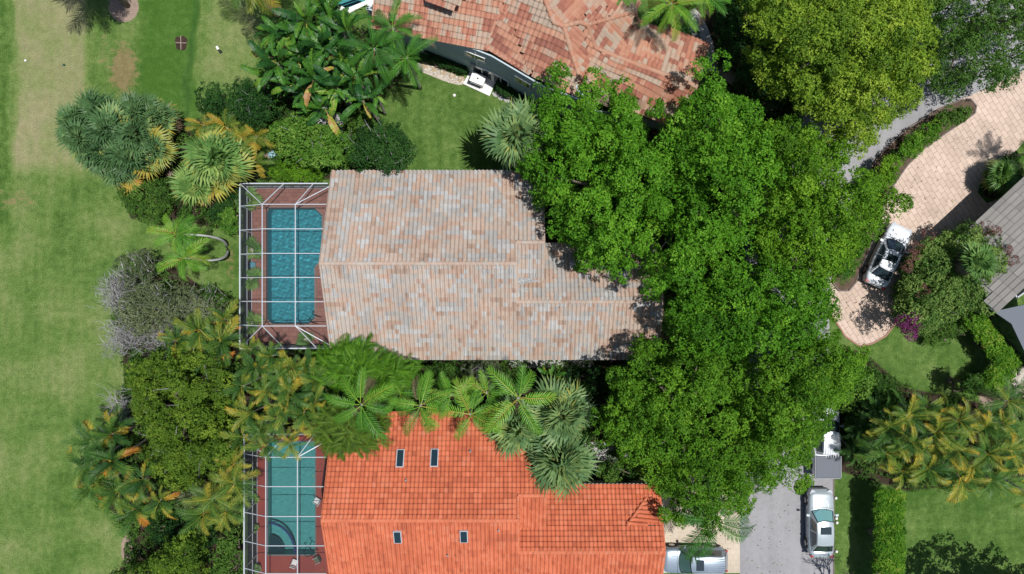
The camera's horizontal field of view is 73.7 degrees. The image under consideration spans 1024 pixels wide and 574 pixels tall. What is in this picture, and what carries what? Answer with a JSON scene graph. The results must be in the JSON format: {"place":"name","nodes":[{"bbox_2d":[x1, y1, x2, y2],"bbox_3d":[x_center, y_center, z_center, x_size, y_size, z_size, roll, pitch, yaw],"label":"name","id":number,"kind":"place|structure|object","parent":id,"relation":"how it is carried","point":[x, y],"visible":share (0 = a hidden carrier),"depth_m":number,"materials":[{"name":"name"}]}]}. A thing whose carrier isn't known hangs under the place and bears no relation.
{"place":"outdoors","nodes":[
{"label":"outdoors","id":0,"kind":"place"},
{"bbox_2d":[0,0,1023,573],"bbox_3d":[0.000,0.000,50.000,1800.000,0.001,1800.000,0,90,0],"label":"ground","id":1,"kind":"structure","parent":0,"point":[70,232],"depth_m":50.00,"materials":[{"name":"plant"}]},
{"bbox_2d":[52,102,84,144],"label":"fan palm","id":2,"kind":"object","parent":1,"relation":"on","point":[64,113],"visible":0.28,"depth_m":46.37,"materials":[{"name":"green plant"}]},
{"bbox_2d":[55,115,99,168],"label":"fan palm","id":3,"kind":"object","parent":1,"relation":"on","point":[74,144],"visible":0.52,"depth_m":45.97,"materials":[{"name":"green plant"}]},
{"bbox_2d":[74,130,117,179],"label":"fan palm","id":4,"kind":"object","parent":1,"relation":"on","point":[93,165],"visible":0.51,"depth_m":46.11,"materials":[{"name":"green plant"}]},
{"bbox_2d":[72,85,119,125],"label":"fan palm","id":5,"kind":"object","parent":1,"relation":"on","point":[89,99],"visible":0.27,"depth_m":46.23,"materials":[{"name":"green plant"}]},
{"bbox_2d":[62,409,146,489],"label":"areca palm","id":6,"kind":"object","parent":1,"relation":"on","point":[95,447],"visible":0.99,"depth_m":44.58,"materials":[{"name":"green plant"}]},
{"bbox_2d":[79,99,141,154],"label":"fan palm","id":7,"kind":"object","parent":1,"relation":"on","point":[109,114],"visible":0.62,"depth_m":45.45,"materials":[{"name":"green plant"}]},
{"bbox_2d":[84,266,143,324],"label":"dry bush","id":8,"kind":"object","parent":1,"relation":"on","point":[110,295],"visible":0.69,"depth_m":47.82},
{"bbox_2d":[64,402,180,538],"bbox_3d":[-25.377,12.511,46.557,8.389,7.133,6.785,34,90,0],"label":"areca palm","id":9,"kind":"object","parent":1,"relation":"on","point":[126,489],"visible":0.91,"depth_m":44.94,"materials":[{"name":"green plant"}]},
{"bbox_2d":[92,319,154,361],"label":"dry bush","id":10,"kind":"object","parent":1,"relation":"on","point":[123,337],"visible":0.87,"depth_m":47.66,"materials":[{"name":"plant"}]},
{"bbox_2d":[98,138,161,181],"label":"fan palm","id":11,"kind":"object","parent":1,"relation":"on","point":[133,167],"visible":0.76,"depth_m":46.01,"materials":[{"name":"green plant"}]},
{"bbox_2d":[104,113,170,161],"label":"fan palm","id":12,"kind":"object","parent":1,"relation":"on","point":[131,136],"visible":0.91,"depth_m":45.86,"materials":[{"name":"green plant"}]},
{"bbox_2d":[111,247,165,290],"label":"tree","id":13,"kind":"object","parent":1,"relation":"on","point":[148,268],"visible":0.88,"depth_m":46.87,"materials":[{"name":"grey plant"}]},
{"bbox_2d":[111,89,165,126],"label":"fan palm","id":14,"kind":"object","parent":1,"relation":"on","point":[130,103],"visible":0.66,"depth_m":46.28,"materials":[{"name":"green plant"}]},
{"bbox_2d":[113,179,173,227],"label":"shrub","id":15,"kind":"object","parent":1,"relation":"on","point":[158,203],"visible":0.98,"depth_m":47.31,"materials":[{"name":"green plant"}]},
{"bbox_2d":[130,132,179,172],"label":"fan palm","id":16,"kind":"object","parent":1,"relation":"on","point":[166,156],"visible":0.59,"depth_m":46.83,"materials":[{"name":"green plant"}]},
{"bbox_2d":[134,96,182,140],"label":"fan palm","id":17,"kind":"object","parent":1,"relation":"on","point":[170,122],"visible":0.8,"depth_m":46.75,"materials":[{"name":"green plant"}]},
{"bbox_2d":[112,525,209,573],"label":"broadleaf tree","id":18,"kind":"object","parent":1,"relation":"on","point":[176,562],"visible":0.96,"depth_m":44.85,"materials":[{"name":"green plant"}]},
{"bbox_2d":[112,272,233,339],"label":"tree","id":19,"kind":"object","parent":1,"relation":"on","point":[170,305],"visible":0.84,"depth_m":45.88,"materials":[{"name":"grey plant"}]},
{"bbox_2d":[112,337,242,494],"bbox_3d":[-22.103,8.484,45.870,10.216,8.861,10.119,-27,90,0],"label":"broadleaf tree","id":20,"kind":"object","parent":1,"relation":"on","point":[195,404],"visible":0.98,"depth_m":43.94,"materials":[{"name":"green plant"}]},
{"bbox_2d":[143,512,219,555],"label":"shrub","id":21,"kind":"object","parent":1,"relation":"on","point":[166,530],"visible":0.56,"depth_m":48.23,"materials":[{"name":"green plant"}]},
{"bbox_2d":[146,214,227,259],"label":"leaning palm","id":22,"kind":"object","parent":1,"relation":"on","point":[183,234],"visible":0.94,"depth_m":45.46,"materials":[{"name":"green plant"}]},
{"bbox_2d":[155,230,228,281],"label":"leaning palm","id":23,"kind":"object","parent":1,"relation":"on","point":[188,251],"visible":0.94,"depth_m":45.48,"materials":[{"name":"green plant"}]},
{"bbox_2d":[156,299,242,382],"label":"areca palm","id":24,"kind":"object","parent":1,"relation":"on","point":[190,337],"visible":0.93,"depth_m":45.06,"materials":[{"name":"green plant"}]},
{"bbox_2d":[167,163,232,207],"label":"fan palm","id":25,"kind":"object","parent":1,"relation":"on","point":[186,191],"visible":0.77,"depth_m":46.11,"materials":[{"name":"green plant"}]},
{"bbox_2d":[194,81,237,119],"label":"tree","id":26,"kind":"object","parent":1,"relation":"on","point":[209,101],"visible":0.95,"depth_m":46.26,"materials":[{"name":"green plant"}]},
{"bbox_2d":[176,124,257,194],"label":"fan palm","id":27,"kind":"object","parent":1,"relation":"on","point":[218,160],"visible":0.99,"depth_m":44.93,"materials":[{"name":"green plant"}]},
{"bbox_2d":[175,446,260,539],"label":"areca palm","id":28,"kind":"object","parent":1,"relation":"on","point":[221,501],"visible":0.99,"depth_m":44.98,"materials":[{"name":"green plant"}]},
{"bbox_2d":[212,525,242,573],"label":"shrub","id":29,"kind":"object","parent":1,"relation":"on","point":[232,552],"visible":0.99,"depth_m":47.39,"materials":[{"name":"green plant"}]},
{"bbox_2d":[183,109,275,177],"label":"areca palm","id":30,"kind":"object","parent":1,"relation":"on","point":[247,136],"visible":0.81,"depth_m":46.34,"materials":[{"name":"yellow plant"}]},
{"bbox_2d":[226,76,285,134],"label":"tree","id":31,"kind":"object","parent":1,"relation":"on","point":[255,107],"visible":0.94,"depth_m":45.66,"materials":[{"name":"green plant"}]},
{"bbox_2d":[240,33,304,93],"bbox_3d":[-15.608,-14.296,46.307,3.707,7.600,3.546,-36,90,0],"label":"banana plant","id":32,"kind":"object","parent":1,"relation":"on","point":[267,63],"visible":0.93,"depth_m":43.79,"materials":[{"name":"green plant"}]},
{"bbox_2d":[221,335,333,407],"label":"areca palm","id":33,"kind":"object","parent":1,"relation":"on","point":[278,364],"visible":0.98,"depth_m":44.18,"materials":[{"name":"green plant"}]},
{"bbox_2d":[220,383,336,461],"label":"areca palm","id":34,"kind":"object","parent":1,"relation":"on","point":[258,422],"visible":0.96,"depth_m":44.15,"materials":[{"name":"green plant"}]},
{"bbox_2d":[252,188,328,344],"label":"pool deck","id":35,"kind":"structure","parent":1,"relation":"on","point":[286,335],"depth_m":49.95,"materials":[{"name":"red brick"}]},
{"bbox_2d":[239,183,328,348],"bbox_3d":[-15.757,-1.474,48.255,6.617,3.410,11.607,0,90,0],"label":"screen enclosure","id":36,"kind":"object","parent":35,"relation":"on","point":[245,233],"visible":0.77,"depth_m":48.19,"materials":[{"name":"white metal"}]},
{"bbox_2d":[265,206,323,325],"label":"swimming pool","id":37,"kind":"structure","parent":35,"relation":"in","point":[283,265],"depth_m":50.10,"materials":[{"name":"liquid"}]},
{"bbox_2d":[258,426,329,573],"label":"pool deck","id":38,"kind":"structure","parent":1,"relation":"on","point":[278,564],"depth_m":49.95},
{"bbox_2d":[243,427,326,573],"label":"screen enclosure","id":39,"kind":"object","parent":38,"relation":"on","point":[250,542],"visible":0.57,"depth_m":48.08,"materials":[{"name":"white metal"}]},
{"bbox_2d":[267,441,315,555],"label":"swimming pool","id":40,"kind":"structure","parent":38,"relation":"in","point":[281,501],"depth_m":50.10,"materials":[{"name":"liquid"}]},
{"bbox_2d":[271,0,319,51],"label":"banana plant","id":41,"kind":"object","parent":1,"relation":"on","point":[294,25],"visible":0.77,"depth_m":44.17,"materials":[{"name":"green plant"}]},
{"bbox_2d":[267,157,323,185],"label":"hedge","id":42,"kind":"object","parent":1,"relation":"on","point":[303,173],"visible":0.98,"depth_m":48.55,"materials":[{"name":"green plant"}]},
{"bbox_2d":[274,25,323,79],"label":"banana plant","id":43,"kind":"object","parent":1,"relation":"on","point":[291,58],"visible":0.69,"depth_m":44.19,"materials":[{"name":"green plant"}]},
{"bbox_2d":[263,110,353,171],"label":"tree","id":44,"kind":"object","parent":1,"relation":"on","point":[291,134],"visible":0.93,"depth_m":45.69,"materials":[{"name":"green plant"}]},
{"bbox_2d":[281,48,339,112],"bbox_3d":[-12.894,-13.137,46.243,2.743,7.728,3.845,40,90,0],"label":"banana plant","id":45,"kind":"object","parent":1,"relation":"on","point":[302,81],"visible":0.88,"depth_m":43.84,"materials":[{"name":"green plant"}]},
{"bbox_2d":[287,24,339,81],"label":"banana plant","id":46,"kind":"object","parent":1,"relation":"on","point":[323,35],"visible":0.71,"depth_m":44.13,"materials":[{"name":"green plant"}]},
{"bbox_2d":[292,93,343,135],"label":"banana plant","id":47,"kind":"object","parent":1,"relation":"on","point":[315,105],"visible":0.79,"depth_m":44.87,"materials":[{"name":"green plant"}]},
{"bbox_2d":[307,3,371,63],"bbox_3d":[-11.284,-17.002,46.535,4.378,7.151,3.618,22,90,0],"label":"banana plant","id":48,"kind":"object","parent":1,"relation":"on","point":[339,16],"visible":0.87,"depth_m":44.10,"materials":[{"name":"green plant"}]},
{"bbox_2d":[312,64,369,116],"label":"banana plant","id":49,"kind":"object","parent":1,"relation":"on","point":[320,70],"visible":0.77,"depth_m":44.09,"materials":[{"name":"green plant"}]},
{"bbox_2d":[315,20,372,83],"bbox_3d":[-11.594,-15.360,46.380,4.343,7.458,3.324,35,90,0],"label":"banana plant","id":50,"kind":"object","parent":1,"relation":"on","point":[329,58],"visible":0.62,"depth_m":44.19,"materials":[{"name":"green plant"}]},
{"bbox_2d":[305,393,395,461],"bbox_3d":[-10.847,9.330,46.935,6.179,6.159,4.624,0,90,0],"label":"bamboo","id":51,"kind":"object","parent":1,"relation":"on","point":[327,442],"visible":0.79,"depth_m":44.69,"materials":[{"name":"green plant"}]},
{"bbox_2d":[330,48,383,101],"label":"banana plant","id":52,"kind":"object","parent":1,"relation":"on","point":[352,74],"visible":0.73,"depth_m":43.79,"materials":[{"name":"green plant"}]},
{"bbox_2d":[324,366,394,442],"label":"feather palm","id":53,"kind":"object","parent":1,"relation":"on","point":[370,397],"visible":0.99,"depth_m":42.87,"materials":[{"name":"green plant"}]},
{"bbox_2d":[300,332,425,399],"bbox_3d":[-10.034,5.368,46.893,8.705,6.250,4.847,0,90,0],"label":"bamboo","id":54,"kind":"object","parent":1,"relation":"on","point":[380,370],"visible":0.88,"depth_m":44.95,"materials":[{"name":"green plant"}]},
{"bbox_2d":[334,69,391,121],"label":"banana plant","id":55,"kind":"object","parent":1,"relation":"on","point":[377,90],"visible":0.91,"depth_m":44.24,"materials":[{"name":"green plant"}]},
{"bbox_2d":[336,20,404,84],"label":"feather palm","id":56,"kind":"object","parent":1,"relation":"on","point":[375,50],"visible":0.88,"depth_m":43.00,"materials":[{"name":"green plant"}]},
{"bbox_2d":[343,115,418,175],"bbox_3d":[-9.261,-9.711,47.185,4.586,6.230,5.556,-37,90,0],"label":"bush","id":57,"kind":"object","parent":1,"relation":"on","point":[392,154],"visible":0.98,"depth_m":45.71,"materials":[{"name":"green plant"}]},
{"bbox_2d":[367,0,422,58],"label":"feather palm","id":58,"kind":"object","parent":1,"relation":"on","point":[386,22],"visible":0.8,"depth_m":43.50,"materials":[{"name":"green plant"}]},
{"bbox_2d":[373,33,439,89],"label":"feather palm","id":59,"kind":"object","parent":1,"relation":"on","point":[408,51],"visible":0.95,"depth_m":43.19,"materials":[{"name":"green plant"}]},
{"bbox_2d":[388,370,457,435],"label":"feather palm","id":60,"kind":"object","parent":1,"relation":"on","point":[415,412],"visible":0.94,"depth_m":44.04,"materials":[{"name":"green plant"}]},
{"bbox_2d":[434,378,503,440],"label":"feather palm","id":61,"kind":"object","parent":1,"relation":"on","point":[478,421],"visible":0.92,"depth_m":44.34,"materials":[{"name":"green plant"}]},
{"bbox_2d":[458,360,501,397],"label":"shrub","id":62,"kind":"object","parent":1,"relation":"on","point":[482,365],"visible":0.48,"depth_m":47.12,"materials":[{"name":"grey plant"}]},
{"bbox_2d":[319,170,663,359],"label":"tiled house","id":63,"kind":"structure","parent":1,"relation":"on","point":[424,264],"depth_m":45.46,"materials":[{"name":"tile"}]},
{"bbox_2d":[320,411,665,573],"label":"tiled house","id":64,"kind":"structure","parent":1,"relation":"on","point":[419,498],"depth_m":45.26,"materials":[{"name":"tile"}]},
{"bbox_2d":[483,392,541,462],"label":"fan palm","id":65,"kind":"object","parent":1,"relation":"on","point":[516,434],"visible":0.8,"depth_m":44.59,"materials":[{"name":"green plant"}]},
{"bbox_2d":[476,94,551,171],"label":"fan palm","id":66,"kind":"object","parent":1,"relation":"on","point":[518,121],"visible":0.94,"depth_m":42.77,"materials":[{"name":"green plant"}]},
{"bbox_2d":[481,363,556,435],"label":"feather palm","id":67,"kind":"object","parent":1,"relation":"on","point":[503,380],"visible":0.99,"depth_m":43.21,"materials":[{"name":"green plant"}]},
{"bbox_2d":[366,0,709,130],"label":"tiled house","id":68,"kind":"structure","parent":1,"relation":"on","point":[535,38],"depth_m":44.53,"materials":[{"name":"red tile"}]},
{"bbox_2d":[77,0,1023,573],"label":"ground cover","id":69,"kind":"object","parent":1,"relation":"on","point":[589,436],"visible":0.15,"depth_m":49.37,"materials":[{"name":"green plant"}]},
{"bbox_2d":[522,372,600,457],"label":"fan palm","id":70,"kind":"object","parent":1,"relation":"on","point":[569,408],"visible":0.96,"depth_m":44.04,"materials":[{"name":"green plant"}]},
{"bbox_2d":[523,430,603,501],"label":"fan palm","id":71,"kind":"object","parent":1,"relation":"on","point":[572,463],"visible":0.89,"depth_m":43.75,"materials":[{"name":"green plant"}]},
{"bbox_2d":[564,365,608,396],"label":"shrub","id":72,"kind":"object","parent":1,"relation":"on","point":[590,376],"visible":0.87,"depth_m":48.27,"materials":[{"name":"green plant"}]},
{"bbox_2d":[513,59,700,284],"bbox_3d":[5.973,-7.014,44.075,13.061,12.449,12.563,22,90,0],"label":"shade tree","id":73,"kind":"object","parent":1,"relation":"on","point":[636,201],"visible":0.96,"depth_m":41.06,"materials":[{"name":"green plant"}]},
{"bbox_2d":[640,0,709,42],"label":"feather palm","id":74,"kind":"object","parent":1,"relation":"on","point":[671,13],"visible":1,"depth_m":42.63,"materials":[{"name":"green plant"}]},
{"bbox_2d":[588,332,765,538],"bbox_3d":[11.011,9.693,44.498,12.443,11.604,13.767,0,90,0],"label":"shade tree","id":75,"kind":"object","parent":1,"relation":"on","point":[694,436],"visible":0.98,"depth_m":41.27,"materials":[{"name":"green plant"}]},
{"bbox_2d":[667,470,755,563],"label":"feather palm","id":76,"kind":"object","parent":1,"relation":"on","point":[695,537],"visible":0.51,"depth_m":45.03,"materials":[{"name":"green plant"}]},
{"bbox_2d":[636,48,792,303],"bbox_3d":[11.062,-6.605,43.775,10.943,13.050,14.722,45,90,0],"label":"shade tree","id":77,"kind":"object","parent":1,"relation":"on","point":[726,156],"visible":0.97,"depth_m":39.94,"materials":[{"name":"green plant"}]},
{"bbox_2d":[710,0,781,105],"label":"shade tree","id":78,"kind":"object","parent":1,"relation":"on","point":[736,37],"visible":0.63,"depth_m":45.43,"materials":[{"name":"green plant"}]},
{"bbox_2d":[660,253,839,370],"bbox_3d":[15.110,1.603,44.173,12.185,12.253,7.824,0,90,0],"label":"shade tree","id":79,"kind":"object","parent":1,"relation":"on","point":[720,312],"visible":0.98,"depth_m":40.36,"materials":[{"name":"green plant"}]},
{"bbox_2d":[733,304,870,494],"bbox_3d":[18.254,7.160,44.639,8.786,11.322,13.274,27,90,0],"label":"shade tree","id":80,"kind":"object","parent":1,"relation":"on","point":[775,430],"visible":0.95,"depth_m":41.32,"materials":[{"name":"green plant"}]},
{"bbox_2d":[744,113,913,286],"bbox_3d":[20.163,-5.654,44.311,11.519,11.978,11.675,0,90,0],"label":"shade tree","id":81,"kind":"object","parent":1,"relation":"on","point":[813,219],"visible":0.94,"depth_m":40.91,"materials":[{"name":"green plant"}]},
{"bbox_2d":[733,0,942,160],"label":"shade tree","id":82,"kind":"object","parent":1,"relation":"on","point":[810,28],"visible":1,"depth_m":40.58,"materials":[{"name":"green plant"}]},
{"bbox_2d":[834,392,890,467],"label":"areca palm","id":83,"kind":"object","parent":1,"relation":"on","point":[861,431],"visible":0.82,"depth_m":47.17,"materials":[{"name":"green plant"}]},
{"bbox_2d":[842,367,903,455],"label":"areca palm","id":84,"kind":"object","parent":1,"relation":"on","point":[884,390],"visible":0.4,"depth_m":47.91,"materials":[{"name":"green plant"}]},
{"bbox_2d":[867,485,906,573],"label":"hedge","id":85,"kind":"object","parent":1,"relation":"on","point":[888,532],"visible":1,"depth_m":47.40,"materials":[{"name":"green plant"}]},
{"bbox_2d":[854,388,970,488],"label":"areca palm","id":86,"kind":"object","parent":1,"relation":"on","point":[902,442],"visible":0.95,"depth_m":44.73,"materials":[{"name":"green plant"}]},
{"bbox_2d":[921,316,973,348],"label":"shrub","id":87,"kind":"object","parent":1,"relation":"on","point":[948,330],"visible":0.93,"depth_m":48.72,"materials":[{"name":"green plant"}]},
{"bbox_2d":[889,219,1019,341],"bbox_3d":[31.111,-0.586,47.607,10.746,5.386,8.632,0,90,0],"label":"bougainvillea","id":88,"kind":"object","parent":1,"relation":"on","point":[953,290],"visible":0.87,"depth_m":46.05,"materials":[{"name":"green plant"}]},
{"bbox_2d":[945,372,984,399],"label":"shrub","id":89,"kind":"object","parent":1,"relation":"on","point":[970,383],"visible":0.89,"depth_m":47.33,"materials":[{"name":"green plant"}]},
{"bbox_2d":[909,392,1023,507],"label":"areca palm","id":90,"kind":"object","parent":1,"relation":"on","point":[969,470],"visible":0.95,"depth_m":44.65,"materials":[{"name":"green plant"}]},
{"bbox_2d":[937,240,1001,282],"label":"fan palm","id":91,"kind":"object","parent":1,"relation":"on","point":[976,260],"visible":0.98,"depth_m":44.26,"materials":[{"name":"green plant"}]},
{"bbox_2d":[922,0,1023,102],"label":"shade tree","id":92,"kind":"object","parent":1,"relation":"on","point":[972,33],"visible":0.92,"depth_m":42.71,"materials":[{"name":"green plant"}]},
{"bbox_2d":[954,177,1023,351],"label":"tiled house","id":93,"kind":"structure","parent":1,"relation":"on","point":[1005,212],"depth_m":46.46,"materials":[{"name":"grey tile"}]},
{"bbox_2d":[961,312,1021,369],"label":"hedge","id":94,"kind":"object","parent":1,"relation":"on","point":[989,341],"visible":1,"depth_m":48.01,"materials":[{"name":"green plant"}]},
{"bbox_2d":[965,375,1023,427],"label":"feather palm","id":95,"kind":"object","parent":1,"relation":"on","point":[990,395],"visible":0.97,"depth_m":45.65,"materials":[{"name":"green plant"}]},
{"bbox_2d":[976,360,1016,395],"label":"shrub","id":96,"kind":"object","parent":1,"relation":"on","point":[994,377],"visible":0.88,"depth_m":47.99,"materials":[{"name":"green plant"}]},
{"bbox_2d":[982,156,1023,193],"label":"fan palm","id":97,"kind":"object","parent":1,"relation":"on","point":[1013,169],"visible":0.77,"depth_m":47.97,"materials":[{"name":"green plant"}]},
{"bbox_2d":[653,474,739,572],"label":"driveway","id":98,"kind":"structure","parent":0,"point":[677,536],"depth_m":49.98,"materials":[{"name":"stone"}]},
{"bbox_2d":[664,543,727,573],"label":"parked car","id":99,"kind":"object","parent":98,"relation":"on","point":[714,562],"visible":0.84,"depth_m":48.64,"materials":[{"name":"silver metal"}]},
{"bbox_2d":[740,0,1023,573],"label":"road","id":100,"kind":"structure","parent":0,"point":[790,558],"depth_m":49.99,"materials":[{"name":"asphalt"}]},
{"bbox_2d":[803,487,838,557],"bbox_3d":[22.255,17.014,49.151,2.308,1.649,4.900,0,90,0],"label":"parked car","id":101,"kind":"object","parent":100,"relation":"on","point":[818,540],"visible":1,"depth_m":48.92,"materials":[{"name":"silver metal"}]},
{"bbox_2d":[808,406,843,478],"bbox_3d":[22.601,11.061,49.064,2.348,1.822,5.310,0,90,0],"label":"pickup truck","id":102,"kind":"object","parent":100,"relation":"on","point":[827,462],"visible":0.56,"depth_m":48.79,"materials":[{"name":"white paint"}]},
{"bbox_2d":[830,71,1023,344],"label":"driveway","id":103,"kind":"structure","parent":0,"point":[964,160],"depth_m":49.98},
{"bbox_2d":[861,222,911,289],"bbox_3d":[27.135,-2.263,49.215,2.288,1.519,4.800,26,90,0],"label":"parked car","id":104,"kind":"object","parent":103,"relation":"on","point":[879,269],"visible":0.96,"depth_m":48.97,"materials":[{"name":"white paint"}]},
{"bbox_2d":[832,100,974,289],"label":"planting island","id":105,"kind":"structure","parent":103,"relation":"on","point":[895,145],"depth_m":49.91,"materials":[{"name":"soil"}]},
{"bbox_2d":[874,154,905,190],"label":"shrub","id":106,"kind":"object","parent":105,"relation":"on","point":[888,169],"visible":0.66,"depth_m":48.12,"materials":[{"name":"green plant"}]},
{"bbox_2d":[891,117,942,160],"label":"shrub","id":107,"kind":"object","parent":105,"relation":"on","point":[908,147],"visible":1,"depth_m":48.36,"materials":[{"name":"green plant"}]},
{"bbox_2d":[933,104,972,130],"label":"shrub","id":108,"kind":"object","parent":105,"relation":"on","point":[958,116],"visible":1,"depth_m":48.30,"materials":[{"name":"green plant"}]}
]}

